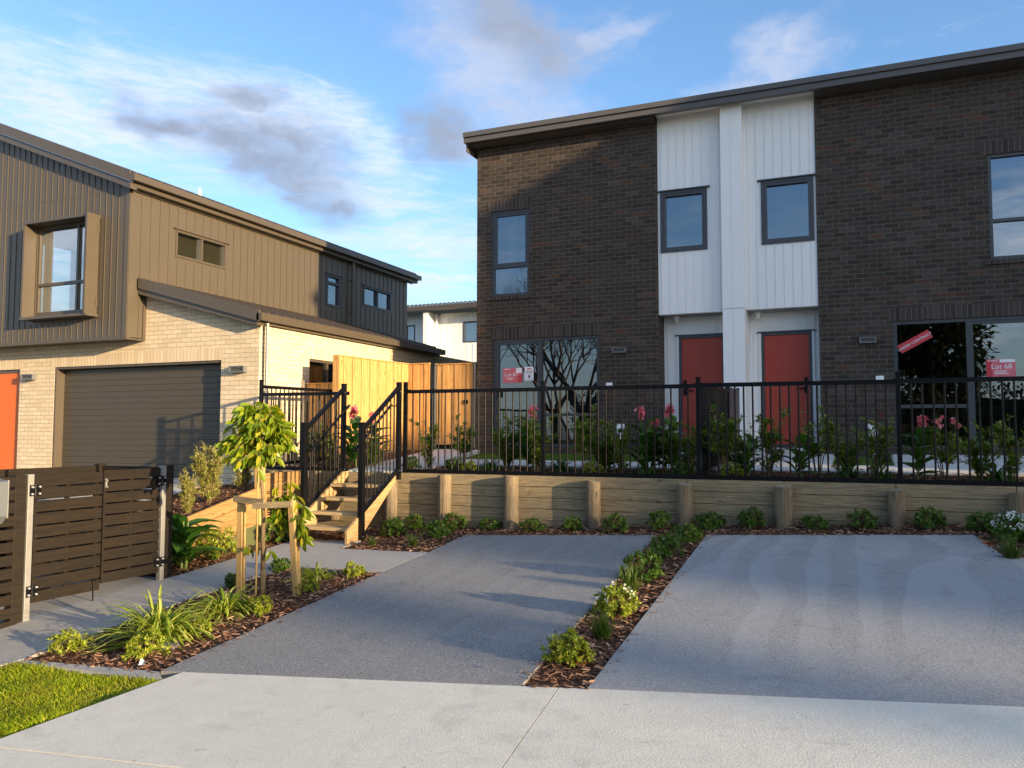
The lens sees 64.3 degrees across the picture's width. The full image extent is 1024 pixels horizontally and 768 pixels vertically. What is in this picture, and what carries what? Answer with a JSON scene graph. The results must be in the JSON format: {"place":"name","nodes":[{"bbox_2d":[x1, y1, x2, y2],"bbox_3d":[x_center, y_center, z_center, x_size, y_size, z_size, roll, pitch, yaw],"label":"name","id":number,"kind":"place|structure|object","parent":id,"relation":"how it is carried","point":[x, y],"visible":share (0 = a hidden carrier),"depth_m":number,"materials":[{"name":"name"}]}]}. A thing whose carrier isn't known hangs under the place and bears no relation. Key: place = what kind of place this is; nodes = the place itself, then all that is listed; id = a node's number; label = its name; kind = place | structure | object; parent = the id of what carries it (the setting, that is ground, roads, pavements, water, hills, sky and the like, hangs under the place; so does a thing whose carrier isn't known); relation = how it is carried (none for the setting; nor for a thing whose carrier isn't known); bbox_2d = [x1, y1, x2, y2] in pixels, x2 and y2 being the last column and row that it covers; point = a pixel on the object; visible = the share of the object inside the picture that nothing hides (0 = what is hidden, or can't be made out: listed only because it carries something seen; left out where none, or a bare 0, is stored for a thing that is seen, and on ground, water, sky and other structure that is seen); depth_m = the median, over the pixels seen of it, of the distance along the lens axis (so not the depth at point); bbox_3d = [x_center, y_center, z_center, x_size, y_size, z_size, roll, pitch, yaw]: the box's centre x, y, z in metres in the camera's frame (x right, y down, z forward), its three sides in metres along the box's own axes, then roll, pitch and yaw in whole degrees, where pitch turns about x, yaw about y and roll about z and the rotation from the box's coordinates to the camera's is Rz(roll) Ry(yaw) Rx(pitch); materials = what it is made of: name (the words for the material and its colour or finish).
{"place":"outdoors","nodes":[
{"label":"outdoors","id":0,"kind":"place"},
{"bbox_2d":[0,659,162,738],"bbox_3d":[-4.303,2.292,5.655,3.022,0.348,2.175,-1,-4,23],"label":"grass","id":1,"kind":"structure","parent":0,"point":[59,684],"depth_m":5.90,"materials":[{"name":"green plant"}]},
{"bbox_2d":[0,539,426,666],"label":"path","id":2,"kind":"structure","parent":0,"point":[34,632],"depth_m":9.00,"materials":[{"name":"grey concrete"}]},
{"bbox_2d":[0,464,173,628],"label":"slatted enclosure","id":3,"kind":"object","parent":2,"relation":"on","point":[93,534],"visible":0.9,"depth_m":8.80,"materials":[{"name":"wood"}]},
{"bbox_2d":[0,479,8,523],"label":"letterbox","id":4,"kind":"object","parent":3,"relation":"attached to","point":[4,494],"visible":1,"depth_m":7.77,"materials":[{"name":"metal"}]},
{"bbox_2d":[303,471,394,543],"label":"timber steps","id":5,"kind":"structure","parent":2,"relation":"on","point":[320,504],"depth_m":11.99,"materials":[{"name":"brown wood"}]},
{"bbox_2d":[300,384,350,513],"bbox_3d":[-2.821,1.137,12.415,0.181,2.344,1.060,-1,-4,23],"label":"stair railing","id":6,"kind":"object","parent":5,"relation":"attached to","point":[306,427],"visible":0.88,"depth_m":12.38,"materials":[{"name":"metal"}]},
{"bbox_2d":[353,382,401,539],"bbox_3d":[-1.983,1.085,12.050,0.181,2.284,1.080,-1,-4,23],"label":"stair railing","id":7,"kind":"object","parent":5,"relation":"attached to","point":[362,507],"visible":1,"depth_m":11.95,"materials":[{"name":"metal"}]},
{"bbox_2d":[171,512,299,565],"bbox_3d":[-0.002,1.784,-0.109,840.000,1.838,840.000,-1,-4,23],"label":"ground","id":8,"kind":"structure","parent":0,"point":[250,535],"depth_m":11.91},
{"bbox_2d":[54,483,253,574],"bbox_3d":[-4.619,2.220,12.115,1.440,1.239,3.700,-1,-4,23],"label":"garden bed","id":9,"kind":"object","parent":8,"relation":"on","point":[219,498],"visible":0.19,"depth_m":12.06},
{"bbox_2d":[177,467,197,513],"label":"upright shrub","id":10,"kind":"object","parent":9,"relation":"on","point":[188,490],"visible":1,"depth_m":11.31,"materials":[{"name":"green plant"}]},
{"bbox_2d":[190,441,227,503],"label":"upright shrub","id":11,"kind":"object","parent":9,"relation":"on","point":[207,480],"visible":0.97,"depth_m":11.80,"materials":[{"name":"green plant"}]},
{"bbox_2d":[226,454,254,489],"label":"upright shrub","id":12,"kind":"object","parent":9,"relation":"on","point":[244,475],"visible":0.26,"depth_m":12.51,"materials":[{"name":"green plant"}]},
{"bbox_2d":[29,569,374,674],"bbox_3d":[-2.756,2.282,8.036,1.650,0.416,3.470,-1,-4,23],"label":"garden bed","id":13,"kind":"object","parent":8,"relation":"on","point":[80,660],"visible":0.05,"depth_m":7.37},
{"bbox_2d":[46,627,94,655],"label":"garden shrub","id":14,"kind":"object","parent":13,"relation":"on","point":[59,638],"visible":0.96,"depth_m":6.87,"materials":[{"name":"green plant"}]},
{"bbox_2d":[16,660,161,681],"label":"kerb","id":15,"kind":"structure","parent":13,"relation":"on","point":[95,670],"depth_m":6.31,"materials":[{"name":"grey concrete"}]},
{"bbox_2d":[121,628,171,662],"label":"garden shrub","id":16,"kind":"object","parent":13,"relation":"on","point":[134,649],"visible":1,"depth_m":6.58,"materials":[{"name":"green plant"}]},
{"bbox_2d":[70,583,237,655],"bbox_3d":[-3.071,2.023,7.135,1.247,0.414,1.388,-1,-4,22],"label":"strap plant","id":17,"kind":"object","parent":13,"relation":"on","point":[167,624],"visible":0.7,"depth_m":7.04,"materials":[{"name":"green plant"}]},
{"bbox_2d":[173,582,275,625],"bbox_3d":[-2.793,2.070,7.893,1.156,0.305,1.064,0,-4,6],"label":"strap plant","id":18,"kind":"object","parent":13,"relation":"on","point":[228,603],"visible":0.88,"depth_m":7.79,"materials":[{"name":"green plant"}]},
{"bbox_2d":[245,594,273,617],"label":"garden shrub","id":19,"kind":"object","parent":13,"relation":"on","point":[258,609],"visible":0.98,"depth_m":7.74,"materials":[{"name":"green plant"}]},
{"bbox_2d":[215,401,315,595],"bbox_3d":[-2.643,1.223,8.689,0.929,2.072,0.976,4,-5,-44],"label":"young tree","id":20,"kind":"object","parent":13,"relation":"on","point":[264,436],"visible":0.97,"depth_m":8.61,"materials":[{"name":"green plant"}]},
{"bbox_2d":[233,496,301,595],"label":"tree stakes","id":21,"kind":"object","parent":13,"relation":"on","point":[242,502],"visible":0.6,"depth_m":8.61,"materials":[{"name":"brown wood"}]},
{"bbox_2d":[24,449,1023,689],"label":"bark mulch","id":22,"kind":"object","parent":13,"relation":"on","point":[266,617],"visible":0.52,"depth_m":8.85,"materials":[{"name":"brown wood"}]},
{"bbox_2d":[0,123,473,479],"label":"garage house","id":23,"kind":"structure","parent":8,"relation":"on","point":[181,327],"depth_m":16.70,"materials":[{"name":"brick"}]},
{"bbox_2d":[0,373,19,468],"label":"door","id":24,"kind":"structure","parent":23,"relation":"in","point":[9,382],"depth_m":17.58,"materials":[{"name":"orange wood"}]},
{"bbox_2d":[19,212,100,321],"bbox_3d":[-9.062,-2.314,16.355,1.898,2.020,0.380,-1,-4,23],"label":"box window","id":25,"kind":"structure","parent":23,"relation":"in","point":[91,221],"depth_m":16.39,"materials":[{"name":"brown"}]},
{"bbox_2d":[62,364,220,478],"bbox_3d":[-7.429,0.748,16.309,4.460,2.185,0.040,-1,-4,23],"label":"garage door","id":26,"kind":"structure","parent":23,"relation":"in","point":[154,416],"depth_m":16.28,"materials":[{"name":"metal"}]},
{"bbox_2d":[173,227,229,269],"bbox_3d":[-6.705,-2.897,17.570,0.135,0.597,1.590,-1,-4,23],"label":"window","id":27,"kind":"structure","parent":23,"relation":"in","point":[201,238],"depth_m":17.56,"materials":[{"name":"brown"}]},
{"bbox_2d":[177,467,299,564],"bbox_3d":[-3.900,1.803,12.003,0.110,1.360,2.650,-1,-4,23],"label":"timber edging","id":28,"kind":"object","parent":8,"relation":"on","point":[225,511],"visible":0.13,"depth_m":12.00,"materials":[{"name":"brown wood"}]},
{"bbox_2d":[171,530,325,576],"bbox_3d":[-3.673,2.394,11.658,0.670,0.395,3.580,-1,-4,23],"label":"garden bed","id":29,"kind":"object","parent":8,"relation":"on","point":[195,566],"depth_m":10.81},
{"bbox_2d":[171,513,229,569],"bbox_3d":[-4.193,2.003,10.454,1.095,0.748,1.157,2,-4,-28],"label":"canna","id":30,"kind":"object","parent":29,"relation":"on","point":[186,533],"visible":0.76,"depth_m":10.39,"materials":[{"name":"green plant"}]},
{"bbox_2d":[197,525,236,557],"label":"garden shrub","id":31,"kind":"object","parent":29,"relation":"on","point":[223,544],"visible":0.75,"depth_m":11.02,"materials":[{"name":"green plant"}]},
{"bbox_2d":[265,470,388,527],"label":"retaining wall","id":32,"kind":"structure","parent":8,"relation":"on","point":[377,520],"depth_m":12.90,"materials":[{"name":"brown wood"}]},
{"bbox_2d":[407,300,476,361],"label":"white house","id":33,"kind":"structure","parent":8,"relation":"on","point":[450,328],"depth_m":35.99,"materials":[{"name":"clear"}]},
{"bbox_2d":[525,537,703,688],"bbox_3d":[1.225,1.982,7.671,0.629,0.501,5.289,-1,-4,20],"label":"garden bed","id":34,"kind":"object","parent":8,"relation":"on","point":[573,679],"visible":0.12,"depth_m":6.30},
{"bbox_2d":[540,627,596,667],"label":"garden shrub","id":35,"kind":"object","parent":34,"relation":"on","point":[565,651],"visible":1,"depth_m":5.65,"materials":[{"name":"green plant"}]},
{"bbox_2d":[583,607,626,640],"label":"grass tuft","id":36,"kind":"object","parent":34,"relation":"on","point":[602,627],"visible":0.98,"depth_m":6.23,"materials":[{"name":"green plant"}]},
{"bbox_2d":[592,581,641,617],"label":"garden shrub","id":37,"kind":"object","parent":34,"relation":"on","point":[617,603],"visible":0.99,"depth_m":6.78,"materials":[{"name":"green plant"}]},
{"bbox_2d":[610,563,650,591],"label":"grass tuft","id":38,"kind":"object","parent":34,"relation":"on","point":[630,581],"visible":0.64,"depth_m":7.59,"materials":[{"name":"green plant"}]},
{"bbox_2d":[618,549,664,582],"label":"garden shrub","id":39,"kind":"object","parent":34,"relation":"on","point":[654,567],"visible":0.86,"depth_m":8.03,"materials":[{"name":"green plant"}]},
{"bbox_2d":[649,533,684,557],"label":"garden shrub","id":40,"kind":"object","parent":34,"relation":"on","point":[669,545],"visible":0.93,"depth_m":8.91,"materials":[{"name":"green plant"}]},
{"bbox_2d":[667,523,703,542],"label":"garden shrub","id":41,"kind":"object","parent":34,"relation":"on","point":[691,534],"visible":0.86,"depth_m":9.73,"materials":[{"name":"green plant"}]},
{"bbox_2d":[344,525,1023,557],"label":"garden bed","id":42,"kind":"object","parent":8,"relation":"on","point":[728,532],"visible":0.19,"depth_m":10.46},
{"bbox_2d":[379,517,407,536],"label":"garden shrub","id":43,"kind":"object","parent":42,"relation":"on","point":[392,527],"visible":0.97,"depth_m":11.71,"materials":[{"name":"green plant"}]},
{"bbox_2d":[419,519,453,538],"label":"garden shrub","id":44,"kind":"object","parent":42,"relation":"on","point":[440,530],"visible":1,"depth_m":11.31,"materials":[{"name":"green plant"}]},
{"bbox_2d":[602,512,628,532],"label":"garden shrub","id":45,"kind":"object","parent":42,"relation":"on","point":[616,526],"visible":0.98,"depth_m":10.74,"materials":[{"name":"green plant"}]},
{"bbox_2d":[645,509,674,530],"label":"garden shrub","id":46,"kind":"object","parent":42,"relation":"on","point":[659,522],"visible":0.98,"depth_m":10.64,"materials":[{"name":"green plant"}]},
{"bbox_2d":[691,511,726,529],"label":"garden shrub","id":47,"kind":"object","parent":42,"relation":"on","point":[707,521],"visible":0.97,"depth_m":10.44,"materials":[{"name":"green plant"}]},
{"bbox_2d":[736,505,766,529],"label":"garden shrub","id":48,"kind":"object","parent":42,"relation":"on","point":[750,521],"visible":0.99,"depth_m":10.25,"materials":[{"name":"green plant"}]},
{"bbox_2d":[845,508,880,529],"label":"garden shrub","id":49,"kind":"object","parent":42,"relation":"on","point":[863,519],"visible":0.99,"depth_m":9.71,"materials":[{"name":"green plant"}]},
{"bbox_2d":[913,506,947,529],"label":"garden shrub","id":50,"kind":"object","parent":42,"relation":"on","point":[926,520],"visible":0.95,"depth_m":9.42,"materials":[{"name":"green plant"}]},
{"bbox_2d":[962,511,1006,531],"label":"garden shrub","id":51,"kind":"object","parent":42,"relation":"on","point":[978,523],"visible":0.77,"depth_m":9.10,"materials":[{"name":"green plant"}]},
{"bbox_2d":[989,510,1023,542],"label":"garden shrub","id":52,"kind":"object","parent":42,"relation":"on","point":[1015,528],"visible":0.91,"depth_m":8.41,"materials":[{"name":"green plant"}]},
{"bbox_2d":[993,533,1023,558],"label":"grass tuft","id":53,"kind":"object","parent":42,"relation":"on","point":[1011,553],"visible":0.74,"depth_m":7.74,"materials":[{"name":"green plant"}]},
{"bbox_2d":[384,473,1023,529],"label":"retaining wall","id":54,"kind":"structure","parent":8,"relation":"on","point":[780,510],"depth_m":10.93,"materials":[{"name":"brown wood"}]},
{"bbox_2d":[403,372,1023,485],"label":"metal fence","id":55,"kind":"object","parent":54,"relation":"on","point":[897,380],"visible":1,"depth_m":10.77,"materials":[{"name":"black metal"}]},
{"bbox_2d":[161,535,655,685],"bbox_3d":[-0.346,2.095,8.182,3.000,0.648,5.500,-1,-4,23],"label":"parking bay","id":56,"kind":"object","parent":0,"point":[472,609],"visible":0.81,"depth_m":7.10,"materials":[{"name":"grey concrete"}]},
{"bbox_2d":[348,449,479,472],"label":"path","id":57,"kind":"structure","parent":0,"point":[441,455],"depth_m":14.84,"materials":[{"name":"concrete"}]},
{"bbox_2d":[408,418,440,467],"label":"garden bush","id":58,"kind":"object","parent":57,"relation":"on","point":[428,444],"visible":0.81,"depth_m":13.28,"materials":[{"name":"green plant"}]},
{"bbox_2d":[434,362,476,449],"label":"timber gate","id":59,"kind":"structure","parent":57,"relation":"on","point":[454,376],"depth_m":17.69,"materials":[{"name":"brown wood"}]},
{"bbox_2d":[0,672,1023,767],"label":"footpath","id":60,"kind":"structure","parent":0,"point":[196,720],"depth_m":4.62,"materials":[{"name":"concrete"}]},
{"bbox_2d":[0,0,1023,311],"label":"sky","id":61,"kind":"structure","parent":0,"point":[343,123],"materials":[{"name":"blue"}]},
{"bbox_2d":[315,443,1016,527],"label":"terrace","id":62,"kind":"structure","parent":0,"point":[563,457],"depth_m":13.11,"materials":[{"name":"soil"}]},
{"bbox_2d":[259,380,349,470],"bbox_3d":[-3.027,0.766,14.374,1.787,1.624,2.193,-1,-4,23],"label":"metal fence","id":63,"kind":"object","parent":62,"relation":"on","point":[308,394],"visible":0.55,"depth_m":13.54,"materials":[{"name":"black metal"}]},
{"bbox_2d":[301,380,332,456],"bbox_3d":[-3.733,0.769,15.883,0.905,1.700,0.090,-1,-4,23],"label":"timber fence","id":64,"kind":"object","parent":62,"relation":"on","point":[304,384],"visible":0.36,"depth_m":15.95,"materials":[{"name":"brown wood"}]},
{"bbox_2d":[266,451,422,470],"bbox_3d":[-2.557,1.454,15.432,1.580,0.283,4.480,-1,-4,23],"label":"garden bed","id":65,"kind":"object","parent":62,"relation":"on","point":[408,453],"visible":0.12,"depth_m":14.80,"materials":[{"name":"brown soil"}]},
{"bbox_2d":[328,405,374,467],"bbox_3d":[-2.730,0.879,13.715,0.811,1.056,0.893,2,-4,-30],"label":"canna","id":66,"kind":"object","parent":65,"relation":"on","point":[353,440],"visible":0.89,"depth_m":13.67,"materials":[{"name":"green plant"}]},
{"bbox_2d":[332,355,430,458],"bbox_3d":[-2.586,0.565,16.556,0.610,2.193,2.740,-1,-4,23],"label":"timber fence","id":67,"kind":"object","parent":62,"relation":"on","point":[371,384],"visible":0.53,"depth_m":16.82,"materials":[{"name":"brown wood"}]},
{"bbox_2d":[433,467,1023,490],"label":"garden bed","id":68,"kind":"object","parent":62,"relation":"on","point":[907,476],"visible":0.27,"depth_m":11.14,"materials":[{"name":"brown soil"}]},
{"bbox_2d":[446,414,480,464],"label":"garden bush","id":69,"kind":"object","parent":68,"relation":"on","point":[461,444],"visible":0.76,"depth_m":13.05,"materials":[{"name":"green plant"}]},
{"bbox_2d":[488,411,525,468],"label":"garden bush","id":70,"kind":"object","parent":68,"relation":"on","point":[502,449],"visible":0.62,"depth_m":12.83,"materials":[{"name":"green plant"}]},
{"bbox_2d":[508,405,557,469],"bbox_3d":[0.278,0.827,12.713,0.858,1.015,0.779,2,-4,-25],"label":"canna","id":71,"kind":"object","parent":68,"relation":"on","point":[523,442],"visible":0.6,"depth_m":12.70,"materials":[{"name":"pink plant"}]},
{"bbox_2d":[521,410,563,471],"bbox_3d":[0.471,0.856,12.139,0.636,0.939,0.579,1,-4,-18],"label":"garden bush","id":72,"kind":"object","parent":68,"relation":"on","point":[537,445],"visible":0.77,"depth_m":12.12,"materials":[{"name":"green plant"}]},
{"bbox_2d":[568,405,604,472],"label":"garden bush","id":73,"kind":"object","parent":68,"relation":"on","point":[586,428],"visible":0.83,"depth_m":11.93,"materials":[{"name":"green plant"}]},
{"bbox_2d":[580,423,620,471],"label":"garden bush","id":74,"kind":"object","parent":68,"relation":"on","point":[601,455],"visible":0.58,"depth_m":12.01,"materials":[{"name":"green plant"}]},
{"bbox_2d":[599,419,632,472],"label":"garden bush","id":75,"kind":"object","parent":68,"relation":"on","point":[618,447],"visible":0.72,"depth_m":11.65,"materials":[{"name":"green plant"}]},
{"bbox_2d":[619,406,665,468],"bbox_3d":[1.910,0.806,11.834,0.832,0.984,0.756,2,-4,-24],"label":"canna","id":76,"kind":"object","parent":68,"relation":"on","point":[642,447],"visible":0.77,"depth_m":11.74,"materials":[{"name":"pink plant"}]},
{"bbox_2d":[644,403,684,470],"bbox_3d":[2.245,0.782,11.945,0.779,1.015,0.858,1,-4,-18],"label":"canna","id":77,"kind":"object","parent":68,"relation":"on","point":[667,415],"visible":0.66,"depth_m":11.91,"materials":[{"name":"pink plant"}]},
{"bbox_2d":[657,416,707,464],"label":"garden bush","id":78,"kind":"object","parent":68,"relation":"on","point":[675,447],"visible":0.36,"depth_m":11.46,"materials":[{"name":"green plant"}]},
{"bbox_2d":[674,420,707,474],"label":"garden bush","id":79,"kind":"object","parent":68,"relation":"on","point":[692,452],"visible":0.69,"depth_m":11.20,"materials":[{"name":"green plant"}]},
{"bbox_2d":[703,404,741,474],"bbox_3d":[2.860,0.764,11.149,0.606,1.009,0.623,0,-4,-2],"label":"garden bush","id":80,"kind":"object","parent":68,"relation":"on","point":[722,439],"visible":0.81,"depth_m":11.06,"materials":[{"name":"green plant"}]},
{"bbox_2d":[719,414,766,471],"bbox_3d":[3.172,0.838,11.345,0.650,0.856,0.844,1,-4,-14],"label":"garden bush","id":81,"kind":"object","parent":68,"relation":"on","point":[739,445],"visible":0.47,"depth_m":11.25,"materials":[{"name":"green plant"}]},
{"bbox_2d":[755,406,791,475],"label":"garden bush","id":82,"kind":"object","parent":68,"relation":"on","point":[767,443],"visible":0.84,"depth_m":10.92,"materials":[{"name":"green plant"}]},
{"bbox_2d":[777,431,823,476],"bbox_3d":[3.854,0.933,10.824,0.506,0.623,0.604,3,-5,-42],"label":"canna","id":83,"kind":"object","parent":68,"relation":"on","point":[803,453],"visible":0.84,"depth_m":10.77,"materials":[{"name":"green plant"}]},
{"bbox_2d":[793,404,841,476],"bbox_3d":[4.060,0.758,10.856,0.588,0.967,0.604,4,-5,-45],"label":"garden bush","id":84,"kind":"object","parent":68,"relation":"on","point":[831,428],"visible":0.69,"depth_m":10.81,"materials":[{"name":"green plant"}]},
{"bbox_2d":[823,425,869,474],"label":"garden bush","id":85,"kind":"object","parent":68,"relation":"on","point":[851,455],"visible":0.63,"depth_m":10.84,"materials":[{"name":"green plant"}]},
{"bbox_2d":[855,415,895,475],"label":"garden bush","id":86,"kind":"object","parent":68,"relation":"on","point":[872,445],"visible":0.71,"depth_m":10.53,"materials":[{"name":"green plant"}]},
{"bbox_2d":[894,415,944,478],"bbox_3d":[5.088,0.795,10.185,0.658,0.829,0.603,1,-4,-22],"label":"canna","id":87,"kind":"object","parent":68,"relation":"on","point":[918,457],"visible":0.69,"depth_m":10.16,"materials":[{"name":"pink plant"}]},
{"bbox_2d":[918,417,967,479],"bbox_3d":[5.347,0.804,10.081,0.526,0.802,0.540,3,-5,-41],"label":"garden bush","id":88,"kind":"object","parent":68,"relation":"on","point":[941,453],"visible":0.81,"depth_m":10.08,"materials":[{"name":"green plant"}]},
{"bbox_2d":[958,420,1002,477],"bbox_3d":[5.953,0.827,10.343,0.589,0.740,0.765,-1,-4,16],"label":"garden bush","id":89,"kind":"object","parent":68,"relation":"on","point":[975,451],"visible":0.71,"depth_m":10.29,"materials":[{"name":"green plant"}]},
{"bbox_2d":[993,413,1023,480],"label":"garden bush","id":90,"kind":"object","parent":68,"relation":"on","point":[1010,444],"visible":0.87,"depth_m":9.93,"materials":[{"name":"green plant"}]},
{"bbox_2d":[463,42,1023,457],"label":"brick house","id":91,"kind":"structure","parent":62,"relation":"on","point":[860,224],"depth_m":15.60,"materials":[{"name":"brown brick"}]},
{"bbox_2d":[492,209,528,296],"bbox_3d":[-0.017,-2.783,17.357,0.877,1.830,0.080,-1,-4,23],"label":"window","id":92,"kind":"structure","parent":91,"relation":"in","point":[495,215],"depth_m":17.37,"materials":[{"name":"grey metal"}]},
{"bbox_2d":[494,335,598,446],"bbox_3d":[0.691,0.165,16.840,2.330,2.255,0.140,-1,-4,23],"label":"sliding door","id":93,"kind":"structure","parent":91,"relation":"in","point":[539,341],"depth_m":16.93,"materials":[{"name":"grey metal"}]},
{"bbox_2d":[657,185,709,252],"bbox_3d":[3.355,-3.200,15.915,1.030,1.235,0.140,-1,-4,23],"label":"window","id":94,"kind":"structure","parent":91,"relation":"in","point":[664,194],"depth_m":15.90,"materials":[{"name":"grey metal"}]},
{"bbox_2d":[682,337,722,440],"bbox_3d":[3.745,0.132,16.038,0.786,2.086,0.090,-1,-4,23],"label":"door","id":95,"kind":"structure","parent":91,"relation":"in","point":[701,357],"depth_m":16.10,"materials":[{"name":"red wood"}]},
{"bbox_2d":[757,173,816,244],"bbox_3d":[5.127,-3.235,15.163,1.053,1.233,0.140,-1,-4,23],"label":"window","id":96,"kind":"structure","parent":91,"relation":"in","point":[806,178],"depth_m":15.14,"materials":[{"name":"grey metal"}]},
{"bbox_2d":[764,334,810,443],"bbox_3d":[5.209,0.101,15.417,0.806,2.076,0.090,-1,-4,23],"label":"door","id":97,"kind":"structure","parent":91,"relation":"in","point":[786,357],"depth_m":15.43,"materials":[{"name":"red wood"}]},
{"bbox_2d":[893,315,1023,449],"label":"sliding door","id":98,"kind":"structure","parent":91,"relation":"in","point":[969,322],"depth_m":13.86,"materials":[{"name":"black metal"}]},
{"bbox_2d":[986,359,1015,376],"bbox_3d":[8.216,-0.267,13.691,0.430,0.300,0.009,-1,-4,23],"label":"window sign","id":99,"kind":"object","parent":91,"relation":"attached to","point":[1000,367],"visible":1,"depth_m":13.69,"materials":[{"name":"red paper"}]},
{"bbox_2d":[987,151,1023,259],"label":"window","id":100,"kind":"structure","parent":91,"relation":"in","point":[1021,153],"depth_m":13.82,"materials":[{"name":"clear glass"}]},
{"bbox_2d":[450,452,1023,475],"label":"patio","id":101,"kind":"structure","parent":0,"point":[963,468],"depth_m":12.46,"materials":[{"name":"concrete"}]},
{"bbox_2d":[701,387,729,474],"bbox_3d":[3.045,0.615,12.230,0.063,1.431,2.822,-1,-4,23],"label":"metal fence","id":102,"kind":"object","parent":101,"relation":"on","point":[704,418],"visible":0.45,"depth_m":11.89,"materials":[{"name":"black metal"}]},
{"bbox_2d":[588,535,1023,706],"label":"parking bay","id":103,"kind":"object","parent":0,"point":[921,618],"visible":0.88,"depth_m":6.12,"materials":[{"name":"grey concrete"}]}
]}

